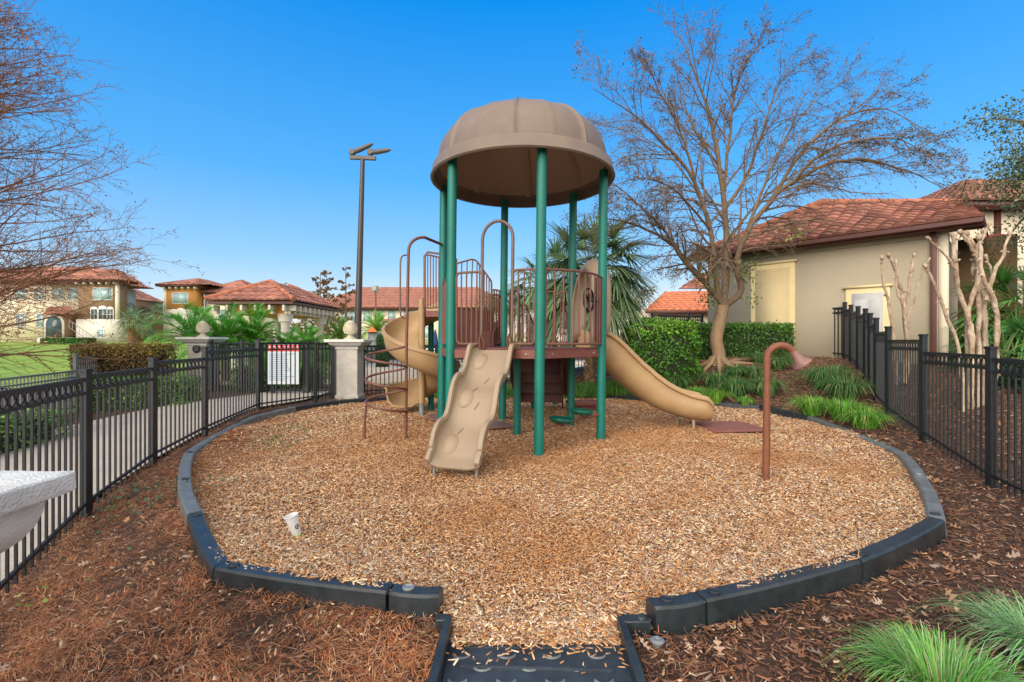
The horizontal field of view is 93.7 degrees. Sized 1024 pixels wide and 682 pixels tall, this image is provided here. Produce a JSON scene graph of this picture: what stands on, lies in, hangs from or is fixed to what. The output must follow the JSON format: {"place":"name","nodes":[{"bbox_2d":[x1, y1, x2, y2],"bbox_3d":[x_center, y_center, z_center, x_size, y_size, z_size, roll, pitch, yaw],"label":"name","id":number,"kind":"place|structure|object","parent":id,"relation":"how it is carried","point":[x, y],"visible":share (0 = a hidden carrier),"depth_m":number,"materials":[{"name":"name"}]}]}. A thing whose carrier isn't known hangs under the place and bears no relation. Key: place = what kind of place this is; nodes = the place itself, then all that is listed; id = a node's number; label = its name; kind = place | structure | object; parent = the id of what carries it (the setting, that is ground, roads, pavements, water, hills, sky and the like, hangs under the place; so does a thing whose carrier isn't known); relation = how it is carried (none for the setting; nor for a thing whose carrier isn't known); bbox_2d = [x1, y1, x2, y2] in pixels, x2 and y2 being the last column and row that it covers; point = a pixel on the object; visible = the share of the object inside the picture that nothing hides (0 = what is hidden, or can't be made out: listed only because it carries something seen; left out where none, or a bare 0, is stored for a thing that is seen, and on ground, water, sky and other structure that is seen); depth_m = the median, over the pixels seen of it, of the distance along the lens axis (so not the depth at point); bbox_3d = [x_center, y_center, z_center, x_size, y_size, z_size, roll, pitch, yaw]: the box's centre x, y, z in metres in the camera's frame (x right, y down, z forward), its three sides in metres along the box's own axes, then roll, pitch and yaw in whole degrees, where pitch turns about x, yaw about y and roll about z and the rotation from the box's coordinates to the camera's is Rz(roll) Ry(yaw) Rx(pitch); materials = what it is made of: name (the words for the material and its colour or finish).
{"place":"outdoors","nodes":[
{"label":"outdoors","id":0,"kind":"place"},
{"bbox_2d":[0,342,301,387],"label":"lawn","id":1,"kind":"structure","parent":0,"point":[4,372],"depth_m":24.56,"materials":[{"name":"green plant"}]},
{"bbox_2d":[0,266,153,341],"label":"villa","id":2,"kind":"object","parent":1,"relation":"on","point":[119,300],"visible":0.55,"depth_m":65.00,"materials":[{"name":"brown paint"}]},
{"bbox_2d":[93,288,112,299],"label":"window","id":3,"kind":"structure","parent":2,"relation":"in","point":[97,293],"depth_m":64.98,"materials":[{"name":"white glass"}]},
{"bbox_2d":[114,306,148,342],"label":"sabal palm","id":4,"kind":"object","parent":1,"relation":"on","point":[133,322],"visible":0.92,"depth_m":51.73,"materials":[{"name":"green plant"}]},
{"bbox_2d":[117,314,154,342],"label":"sabal palm","id":5,"kind":"object","parent":1,"relation":"on","point":[140,332],"visible":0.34,"depth_m":55.76,"materials":[{"name":"green plant"}]},
{"bbox_2d":[132,289,163,341],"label":"house","id":6,"kind":"structure","parent":1,"relation":"on","point":[144,299],"depth_m":88.28,"materials":[{"name":"brown paint"}]},
{"bbox_2d":[141,302,176,342],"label":"sabal palm","id":7,"kind":"object","parent":1,"relation":"on","point":[159,326],"visible":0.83,"depth_m":54.75,"materials":[{"name":"green plant"}]},
{"bbox_2d":[154,278,272,341],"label":"villa","id":8,"kind":"object","parent":1,"relation":"on","point":[195,290],"visible":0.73,"depth_m":72.00,"materials":[{"name":"orange paint"}]},
{"bbox_2d":[172,292,187,303],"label":"window","id":9,"kind":"structure","parent":8,"relation":"in","point":[179,297],"depth_m":71.98,"materials":[{"name":"white glass"}]},
{"bbox_2d":[307,269,339,337],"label":"bare tree","id":10,"kind":"object","parent":1,"relation":"on","point":[323,282],"visible":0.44,"depth_m":47.88,"materials":[{"name":"brown plant"}]},
{"bbox_2d":[333,265,355,335],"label":"bare tree","id":11,"kind":"object","parent":1,"relation":"on","point":[347,274],"visible":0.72,"depth_m":49.93,"materials":[{"name":"brown plant"}]},
{"bbox_2d":[0,391,327,580],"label":"path","id":12,"kind":"structure","parent":0,"point":[2,554],"depth_m":6.57,"materials":[{"name":"concrete"}]},
{"bbox_2d":[295,322,327,346],"bbox_3d":[-7.503,0.275,17.788,2.419,2.151,2.552,0,0,0],"label":"feather palm","id":13,"kind":"object","parent":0,"point":[312,333],"visible":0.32,"depth_m":17.64,"materials":[{"name":"green plant"}]},
{"bbox_2d":[0,356,1023,681],"bbox_3d":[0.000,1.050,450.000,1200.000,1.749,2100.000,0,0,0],"label":"ground","id":14,"kind":"structure","parent":0,"point":[316,676],"depth_m":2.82,"materials":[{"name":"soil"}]},
{"bbox_2d":[0,405,74,454],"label":"hedge","id":15,"kind":"object","parent":14,"relation":"on","point":[2,433],"visible":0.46,"depth_m":7.00,"materials":[{"name":"green plant"}]},
{"bbox_2d":[0,471,75,553],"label":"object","id":16,"kind":"structure","parent":14,"relation":"on","point":[24,495],"depth_m":1.73,"materials":[{"name":"white concrete"}]},
{"bbox_2d":[0,353,98,414],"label":"metal fence","id":17,"kind":"object","parent":14,"relation":"on","point":[77,365],"visible":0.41,"depth_m":9.13,"materials":[{"name":"black metal"}]},
{"bbox_2d":[39,337,96,343],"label":"hedge","id":18,"kind":"object","parent":14,"relation":"on","point":[70,340],"visible":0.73,"depth_m":57.57,"materials":[{"name":"green plant"}]},
{"bbox_2d":[0,0,204,402],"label":"bare cypress","id":19,"kind":"object","parent":14,"relation":"on","point":[5,290],"visible":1,"depth_m":9.63,"materials":[{"name":"brown plant"}]},
{"bbox_2d":[67,340,178,377],"bbox_3d":[-9.073,0.753,11.249,2.020,1.545,1.066,0,0,0],"label":"hedge","id":20,"kind":"object","parent":14,"relation":"on","point":[133,361],"visible":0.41,"depth_m":10.89,"materials":[{"name":"green plant"}]},
{"bbox_2d":[61,372,200,412],"bbox_3d":[-7.955,1.112,10.146,2.652,0.929,0.944,0,0,0],"label":"hedge","id":21,"kind":"object","parent":14,"relation":"on","point":[123,396],"visible":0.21,"depth_m":9.90,"materials":[{"name":"green plant"}]},
{"bbox_2d":[13,421,307,606],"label":"fallen leaves","id":22,"kind":"object","parent":14,"relation":"on","point":[45,600],"visible":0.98,"depth_m":4.42,"materials":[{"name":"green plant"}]},
{"bbox_2d":[0,339,333,592],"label":"metal fence","id":23,"kind":"object","parent":14,"relation":"on","point":[84,393],"visible":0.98,"depth_m":4.92,"materials":[{"name":"black metal"}]},
{"bbox_2d":[177,451,195,485],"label":"border timber","id":24,"kind":"object","parent":14,"relation":"on","point":[186,465],"visible":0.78,"depth_m":5.19,"materials":[{"name":"grey plastic"}]},
{"bbox_2d":[176,477,202,524],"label":"border timber","id":25,"kind":"object","parent":14,"relation":"on","point":[187,501],"visible":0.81,"depth_m":4.09,"materials":[{"name":"grey plastic"}]},
{"bbox_2d":[175,321,228,391],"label":"stone pillar","id":26,"kind":"structure","parent":14,"relation":"on","point":[194,344],"depth_m":12.27,"materials":[{"name":"beige stone"}]},
{"bbox_2d":[187,431,224,453],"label":"border timber","id":27,"kind":"object","parent":14,"relation":"on","point":[199,446],"visible":0.33,"depth_m":6.31,"materials":[{"name":"grey plastic"}]},
{"bbox_2d":[186,511,228,584],"bbox_3d":[-2.109,1.421,3.304,0.168,0.194,1.151,0,0,-40],"label":"border timber","id":28,"kind":"object","parent":14,"relation":"on","point":[202,538],"visible":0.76,"depth_m":3.18,"materials":[{"name":"black plastic"}]},
{"bbox_2d":[167,301,265,380],"bbox_3d":[-8.581,0.103,14.180,2.960,2.594,3.260,0,0,0],"label":"feather palm","id":29,"kind":"object","parent":14,"relation":"on","point":[230,331],"visible":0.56,"depth_m":14.03,"materials":[{"name":"green plant"}]},
{"bbox_2d":[221,416,256,431],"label":"border timber","id":30,"kind":"object","parent":14,"relation":"on","point":[250,420],"visible":0.4,"depth_m":7.96,"materials":[{"name":"grey plastic"}]},
{"bbox_2d":[210,339,274,392],"bbox_3d":[-6.630,0.643,11.815,2.450,1.371,0.192,0,0,27],"label":"metal fence","id":31,"kind":"object","parent":14,"relation":"on","point":[241,344],"visible":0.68,"depth_m":11.88,"materials":[{"name":"black metal"}]},
{"bbox_2d":[274,344,335,394],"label":"pool gate","id":32,"kind":"structure","parent":31,"relation":"attached to","point":[305,371],"depth_m":11.31,"materials":[{"name":"black metal"}]},
{"bbox_2d":[268,344,298,383],"bbox_3d":[-5.280,0.540,11.096,0.740,0.920,0.020,0,0,0],"label":"pool rules sign","id":33,"kind":"object","parent":32,"relation":"attached to","point":[283,366],"visible":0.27,"depth_m":11.09,"materials":[{"name":"white plastic"}]},
{"bbox_2d":[253,406,295,421],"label":"border timber","id":34,"kind":"object","parent":14,"relation":"on","point":[271,414],"visible":0.43,"depth_m":8.86,"materials":[{"name":"grey plastic"}]},
{"bbox_2d":[228,363,327,392],"bbox_3d":[-5.965,0.965,12.331,2.273,0.822,1.100,0,0,0],"label":"hedge","id":35,"kind":"object","parent":14,"relation":"on","point":[288,386],"visible":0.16,"depth_m":12.01,"materials":[{"name":"green plant"}]},
{"bbox_2d":[213,561,394,624],"bbox_3d":[-1.204,1.421,2.734,1.114,0.194,0.168,0,0,14],"label":"border timber","id":36,"kind":"object","parent":14,"relation":"on","point":[231,574],"visible":0.76,"depth_m":2.66,"materials":[{"name":"black plastic"}]},
{"bbox_2d":[293,400,338,412],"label":"border timber","id":37,"kind":"object","parent":14,"relation":"on","point":[318,404],"visible":0.39,"depth_m":9.73,"materials":[{"name":"black plastic"}]},
{"bbox_2d":[319,316,369,352],"bbox_3d":[-8.539,-0.012,23.997,2.932,2.624,2.756,0,0,-42],"label":"feather palm","id":38,"kind":"object","parent":14,"relation":"on","point":[339,332],"visible":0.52,"depth_m":23.77,"materials":[{"name":"green plant"}]},
{"bbox_2d":[324,320,374,399],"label":"stone pillar","id":39,"kind":"structure","parent":14,"relation":"on","point":[349,348],"depth_m":10.52,"materials":[{"name":"beige stone"}]},
{"bbox_2d":[338,396,385,403],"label":"border timber","id":40,"kind":"object","parent":14,"relation":"on","point":[356,400],"visible":0.34,"depth_m":10.46,"materials":[{"name":"black plastic"}]},
{"bbox_2d":[349,143,390,338],"bbox_3d":[-4.059,-2.174,13.769,1.263,6.954,0.232,0,0,4],"label":"lamp post","id":41,"kind":"object","parent":14,"relation":"on","point":[359,266],"visible":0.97,"depth_m":13.73,"materials":[{"name":"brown metal"}]},
{"bbox_2d":[367,326,378,362],"bbox_3d":[-7.667,0.204,26.300,0.829,2.092,0.800,0,0,0],"label":"hut","id":42,"kind":"object","parent":14,"relation":"on","point":[372,332],"visible":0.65,"depth_m":26.00,"materials":[{"name":"orange"}]},
{"bbox_2d":[361,310,388,338],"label":"feather palm","id":43,"kind":"object","parent":14,"relation":"on","point":[377,324],"visible":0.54,"depth_m":29.73,"materials":[{"name":"green plant"}]},
{"bbox_2d":[173,360,584,384],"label":"pool deck","id":44,"kind":"structure","parent":14,"relation":"on","point":[391,373],"depth_m":17.50,"materials":[{"name":"beige concrete"}]},
{"bbox_2d":[142,300,237,358],"bbox_3d":[-10.938,-0.025,16.393,3.339,2.751,3.450,0,0,0],"label":"feather palm","id":45,"kind":"object","parent":44,"relation":"on","point":[191,323],"visible":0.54,"depth_m":16.14,"materials":[{"name":"green plant"}]},
{"bbox_2d":[210,302,301,366],"bbox_3d":[-8.198,0.028,15.407,2.988,2.643,3.025,0,0,0],"label":"feather palm","id":46,"kind":"object","parent":44,"relation":"on","point":[256,319],"visible":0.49,"depth_m":15.17,"materials":[{"name":"green plant"}]},
{"bbox_2d":[203,279,341,367],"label":"pool pavilion","id":47,"kind":"structure","parent":44,"relation":"on","point":[290,302],"depth_m":19.64,"materials":[{"name":"tile"}]},
{"bbox_2d":[264,324,309,362],"bbox_3d":[-7.653,0.362,16.368,2.437,1.975,2.423,0,0,0],"label":"feather palm","id":48,"kind":"object","parent":44,"relation":"on","point":[295,337],"visible":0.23,"depth_m":16.33,"materials":[{"name":"green plant"}]},
{"bbox_2d":[374,333,387,366],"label":"topiary","id":49,"kind":"object","parent":14,"relation":"on","point":[380,339],"visible":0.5,"depth_m":21.77,"materials":[{"name":"green plant"}]},
{"bbox_2d":[388,584,443,625],"bbox_3d":[-0.516,1.421,2.580,0.269,0.194,0.165,0,0,6],"label":"border timber","id":50,"kind":"object","parent":14,"relation":"on","point":[411,599],"visible":0.82,"depth_m":2.52,"materials":[{"name":"black plastic"}]},
{"bbox_2d":[325,287,507,342],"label":"long building","id":51,"kind":"structure","parent":14,"relation":"on","point":[387,300],"depth_m":58.76,"materials":[{"name":"red tile"}]},
{"bbox_2d":[364,345,585,394],"bbox_3d":[-0.590,0.643,12.630,6.587,1.330,0.505,0,0,-27],"label":"metal fence","id":52,"kind":"object","parent":14,"relation":"on","point":[384,347],"visible":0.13,"depth_m":11.24,"materials":[{"name":"black metal"}]},
{"bbox_2d":[0,406,1022,681],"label":"wood scraps","id":53,"kind":"object","parent":14,"relation":"on","point":[62,644],"visible":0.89,"depth_m":2.49,"materials":[{"name":"brown wood"}]},
{"bbox_2d":[0,391,1023,681],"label":"fallen leaves","id":54,"kind":"object","parent":14,"relation":"on","point":[716,641],"visible":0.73,"depth_m":2.60,"materials":[{"name":"brown plant"}]},
{"bbox_2d":[434,379,633,397],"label":"grass","id":55,"kind":"structure","parent":14,"relation":"on","point":[615,389],"depth_m":11.31,"materials":[{"name":"green plant"}]},
{"bbox_2d":[428,613,650,681],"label":"ramp mat","id":56,"kind":"object","parent":14,"relation":"on","point":[517,668],"visible":0.94,"depth_m":2.23,"materials":[{"name":"black rubber"}]},
{"bbox_2d":[446,629,628,673],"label":"wood chips","id":57,"kind":"object","parent":56,"relation":"on","point":[464,636],"visible":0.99,"depth_m":2.31,"materials":[{"name":"beige wood"}]},
{"bbox_2d":[507,236,585,346],"bbox_3d":[1.062,-0.962,14.460,3.418,4.564,3.239,0,0,0],"label":"sabal palm","id":58,"kind":"object","parent":14,"relation":"on","point":[554,249],"visible":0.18,"depth_m":14.06,"materials":[{"name":"green plant"}]},
{"bbox_2d":[191,395,925,650],"bbox_3d":[0.359,1.430,7.098,9.775,0.217,9.456,0,0,0],"label":"wood chip bed","id":59,"kind":"object","parent":14,"relation":"on","point":[553,532],"visible":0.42,"depth_m":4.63,"materials":[{"name":"brown wood"}]},
{"bbox_2d":[284,512,301,537],"bbox_3d":[-1.619,1.367,3.540,0.115,0.190,0.099,0,0,0],"label":"paper cup","id":60,"kind":"object","parent":59,"relation":"on","point":[292,521],"visible":0.77,"depth_m":3.52,"materials":[{"name":"white paper"}]},
{"bbox_2d":[363,96,714,477],"bbox_3d":[0.022,-1.028,8.321,5.317,5.158,4.847,0,0,-37],"label":"playground structure","id":61,"kind":"object","parent":59,"relation":"on","point":[540,155],"visible":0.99,"depth_m":7.15,"materials":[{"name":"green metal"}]},
{"bbox_2d":[687,420,770,432],"bbox_3d":[3.620,1.435,8.100,0.950,0.030,0.950,0,0,-7],"label":"wear mat","id":62,"kind":"object","parent":59,"relation":"on","point":[723,426],"visible":0.99,"depth_m":7.97,"materials":[{"name":"red rubber"}]},
{"bbox_2d":[762,342,811,480],"bbox_3d":[2.855,0.780,4.966,0.472,1.541,0.198,0,0,0],"label":"talk tube","id":63,"kind":"object","parent":59,"relation":"on","point":[800,360],"visible":0.99,"depth_m":4.99,"materials":[{"name":"orange metal"}]},
{"bbox_2d":[530,210,665,384],"bbox_3d":[2.151,-1.047,12.451,3.629,4.794,3.767,0,0,0],"label":"sabal palm","id":64,"kind":"object","parent":14,"relation":"on","point":[621,275],"visible":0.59,"depth_m":11.79,"materials":[{"name":"green plant"}]},
{"bbox_2d":[620,315,703,383],"bbox_3d":[3.640,0.262,11.796,2.040,1.803,1.427,0,0,0],"label":"shrub","id":65,"kind":"object","parent":14,"relation":"on","point":[671,346],"visible":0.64,"depth_m":11.37,"materials":[{"name":"green plant"}]},
{"bbox_2d":[617,273,707,338],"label":"building","id":66,"kind":"structure","parent":14,"relation":"on","point":[680,303],"depth_m":26.54,"materials":[{"name":"tile"}]},
{"bbox_2d":[645,592,706,639],"bbox_3d":[0.848,1.421,2.481,0.277,0.194,0.165,0,0,-13],"label":"border timber","id":67,"kind":"object","parent":14,"relation":"on","point":[677,614],"visible":0.87,"depth_m":2.43,"materials":[{"name":"black plastic"}]},
{"bbox_2d":[665,373,701,388],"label":"liriope","id":68,"kind":"object","parent":14,"relation":"on","point":[680,382],"visible":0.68,"depth_m":11.01,"materials":[{"name":"green plant"}]},
{"bbox_2d":[689,367,740,388],"bbox_3d":[4.565,0.832,10.845,1.281,0.464,1.337,0,0,0],"label":"liriope","id":69,"kind":"object","parent":14,"relation":"on","point":[708,378],"visible":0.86,"depth_m":10.70,"materials":[{"name":"green plant"}]},
{"bbox_2d":[699,386,737,403],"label":"liriope","id":70,"kind":"object","parent":14,"relation":"on","point":[716,399],"visible":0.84,"depth_m":9.89,"materials":[{"name":"green plant"}]},
{"bbox_2d":[706,374,760,397],"bbox_3d":[4.733,0.939,10.266,1.335,0.505,1.331,0,0,0],"label":"liriope","id":71,"kind":"object","parent":14,"relation":"on","point":[734,387],"visible":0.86,"depth_m":10.09,"materials":[{"name":"green plant"}]},
{"bbox_2d":[719,362,750,377],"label":"liriope","id":72,"kind":"object","parent":14,"relation":"on","point":[737,371],"visible":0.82,"depth_m":10.99,"materials":[{"name":"green plant"}]},
{"bbox_2d":[714,402,760,409],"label":"border timber","id":73,"kind":"object","parent":14,"relation":"on","point":[736,405],"visible":0.3,"depth_m":9.75,"materials":[{"name":"black plastic"}]},
{"bbox_2d":[679,319,796,359],"bbox_3d":[5.971,0.102,13.089,3.247,1.366,1.019,0,0,0],"label":"hedge","id":74,"kind":"object","parent":14,"relation":"on","point":[742,338],"visible":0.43,"depth_m":12.78,"materials":[{"name":"green plant"}]},
{"bbox_2d":[731,364,775,379],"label":"liriope","id":75,"kind":"object","parent":14,"relation":"on","point":[755,371],"visible":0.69,"depth_m":10.75,"materials":[{"name":"green plant"}]},
{"bbox_2d":[741,372,793,396],"bbox_3d":[5.237,0.905,10.010,1.261,0.507,1.286,0,0,32],"label":"liriope","id":76,"kind":"object","parent":14,"relation":"on","point":[774,386],"visible":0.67,"depth_m":9.87,"materials":[{"name":"green plant"}]},
{"bbox_2d":[758,356,793,369],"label":"liriope","id":77,"kind":"object","parent":14,"relation":"on","point":[777,363],"visible":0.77,"depth_m":11.13,"materials":[{"name":"green plant"}]},
{"bbox_2d":[559,0,994,373],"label":"spreading tree","id":78,"kind":"object","parent":14,"relation":"on","point":[718,358],"visible":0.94,"depth_m":11.44,"materials":[{"name":"brown plant"}]},
{"bbox_2d":[695,555,863,631],"bbox_3d":[1.551,1.421,2.737,1.196,0.194,0.168,0,0,-22],"label":"border timber","id":79,"kind":"object","parent":14,"relation":"on","point":[723,603],"visible":0.78,"depth_m":2.65,"materials":[{"name":"black plastic"}]},
{"bbox_2d":[759,405,808,420],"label":"border timber","id":80,"kind":"object","parent":14,"relation":"on","point":[784,413],"visible":0.41,"depth_m":8.89,"materials":[{"name":"black plastic"}]},
{"bbox_2d":[780,393,842,415],"bbox_3d":[5.339,1.108,8.534,1.201,0.415,1.385,0,0,0],"label":"liriope","id":81,"kind":"object","parent":14,"relation":"on","point":[804,406],"visible":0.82,"depth_m":8.42,"materials":[{"name":"green plant"}]},
{"bbox_2d":[807,416,847,430],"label":"border timber","id":82,"kind":"object","parent":14,"relation":"on","point":[825,423],"visible":0.34,"depth_m":7.86,"materials":[{"name":"grey plastic"}]},
{"bbox_2d":[788,362,869,388],"bbox_3d":[6.488,0.698,9.932,1.630,0.555,1.571,0,0,0],"label":"liriope","id":83,"kind":"object","parent":14,"relation":"on","point":[819,374],"visible":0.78,"depth_m":9.74,"materials":[{"name":"green plant"}]},
{"bbox_2d":[796,371,876,401],"bbox_3d":[6.308,0.837,9.045,1.584,0.590,1.629,0,0,0],"label":"liriope","id":84,"kind":"object","parent":14,"relation":"on","point":[842,389],"visible":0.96,"depth_m":8.90,"materials":[{"name":"green plant"}]},
{"bbox_2d":[799,395,892,421],"bbox_3d":[5.508,1.098,7.923,1.336,0.417,1.379,0,0,0],"label":"liriope","id":85,"kind":"object","parent":14,"relation":"on","point":[837,408],"visible":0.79,"depth_m":7.81,"materials":[{"name":"green plant"}]},
{"bbox_2d":[686,198,1016,365],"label":"clubhouse","id":86,"kind":"structure","parent":14,"relation":"on","point":[817,280],"depth_m":12.17,"materials":[{"name":"beige paint"}]},
{"bbox_2d":[833,405,906,429],"bbox_3d":[5.413,1.153,7.363,1.042,0.377,1.035,0,0,0],"label":"liriope","id":87,"kind":"object","parent":14,"relation":"on","point":[868,421],"visible":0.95,"depth_m":7.23,"materials":[{"name":"green plant"}]},
{"bbox_2d":[846,431,904,456],"bbox_3d":[4.837,1.427,6.422,0.168,0.183,1.399,0,0,14],"label":"border timber","id":88,"kind":"object","parent":14,"relation":"on","point":[893,450],"visible":0.34,"depth_m":6.20,"materials":[{"name":"grey plastic"}]},
{"bbox_2d":[846,516,945,586],"bbox_3d":[2.666,1.421,3.292,1.278,0.194,0.168,0,0,-31],"label":"border timber","id":89,"kind":"object","parent":14,"relation":"on","point":[881,557],"visible":0.72,"depth_m":3.18,"materials":[{"name":"black plastic"}]},
{"bbox_2d":[879,252,930,383],"bbox_3d":[7.622,-0.442,9.308,0.981,2.581,0.311,0,0,0],"label":"crape myrtle","id":90,"kind":"object","parent":14,"relation":"on","point":[903,301],"visible":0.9,"depth_m":9.29,"materials":[{"name":"beige plant"}]},
{"bbox_2d":[896,452,927,483],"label":"border timber","id":91,"kind":"object","parent":14,"relation":"on","point":[911,465],"visible":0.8,"depth_m":5.15,"materials":[{"name":"grey plastic"}]},
{"bbox_2d":[819,617,1023,681],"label":"ornamental grass","id":92,"kind":"object","parent":14,"relation":"on","point":[929,660],"depth_m":2.02,"materials":[{"name":"green plant"}]},
{"bbox_2d":[832,302,1023,499],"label":"metal fence","id":93,"kind":"object","parent":14,"relation":"on","point":[877,358],"visible":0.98,"depth_m":5.98,"materials":[{"name":"black metal"}]},
{"bbox_2d":[914,477,947,537],"bbox_3d":[3.614,1.421,4.160,0.168,0.194,1.338,0,0,37],"label":"border timber","id":94,"kind":"object","parent":14,"relation":"on","point":[930,499],"visible":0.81,"depth_m":4.07,"materials":[{"name":"grey plastic"}]},
{"bbox_2d":[896,583,1023,677],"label":"ornamental grass","id":95,"kind":"object","parent":14,"relation":"on","point":[1017,642],"depth_m":2.23,"materials":[{"name":"green plant"}]},
{"bbox_2d":[922,222,1012,411],"bbox_3d":[7.052,-0.112,7.599,1.702,3.605,0.383,0,0,-10],"label":"crape myrtle","id":96,"kind":"object","parent":14,"relation":"on","point":[969,335],"visible":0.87,"depth_m":7.59,"materials":[{"name":"beige plant"}]},
{"bbox_2d":[918,179,1023,303],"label":"tall building","id":97,"kind":"structure","parent":14,"relation":"on","point":[993,215],"depth_m":15.50,"materials":[{"name":"red tile"}]},
{"bbox_2d":[934,89,1023,262],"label":"oak tree","id":98,"kind":"object","parent":14,"relation":"on","point":[1019,174],"visible":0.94,"depth_m":10.34,"materials":[{"name":"green plant"}]},
{"bbox_2d":[934,305,1023,377],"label":"fan palm","id":99,"kind":"object","parent":14,"relation":"on","point":[1016,325],"visible":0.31,"depth_m":9.32,"materials":[{"name":"green plant"}]},
{"bbox_2d":[942,257,1023,358],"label":"fan palm","id":100,"kind":"object","parent":14,"relation":"on","point":[1004,277],"visible":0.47,"depth_m":10.38,"materials":[{"name":"green plant"}]},
{"bbox_2d":[998,353,1020,394],"bbox_3d":[11.042,0.844,8.468,5.152,1.294,1.401,0,0,0],"label":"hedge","id":101,"kind":"object","parent":14,"relation":"on","point":[1012,379],"visible":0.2,"depth_m":8.49,"materials":[{"name":"green plant"}]},
{"bbox_2d":[0,0,1023,340],"label":"sky","id":102,"kind":"structure","parent":0,"point":[254,111],"materials":[{"name":"blue"}]},
{"bbox_2d":[616,313,703,340],"bbox_3d":[4.506,-0.035,14.532,3.732,1.694,0.178,0,0,-30],"label":"metal fence","id":103,"kind":"object","parent":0,"point":[688,317],"visible":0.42,"depth_m":15.00,"materials":[{"name":"black metal"}]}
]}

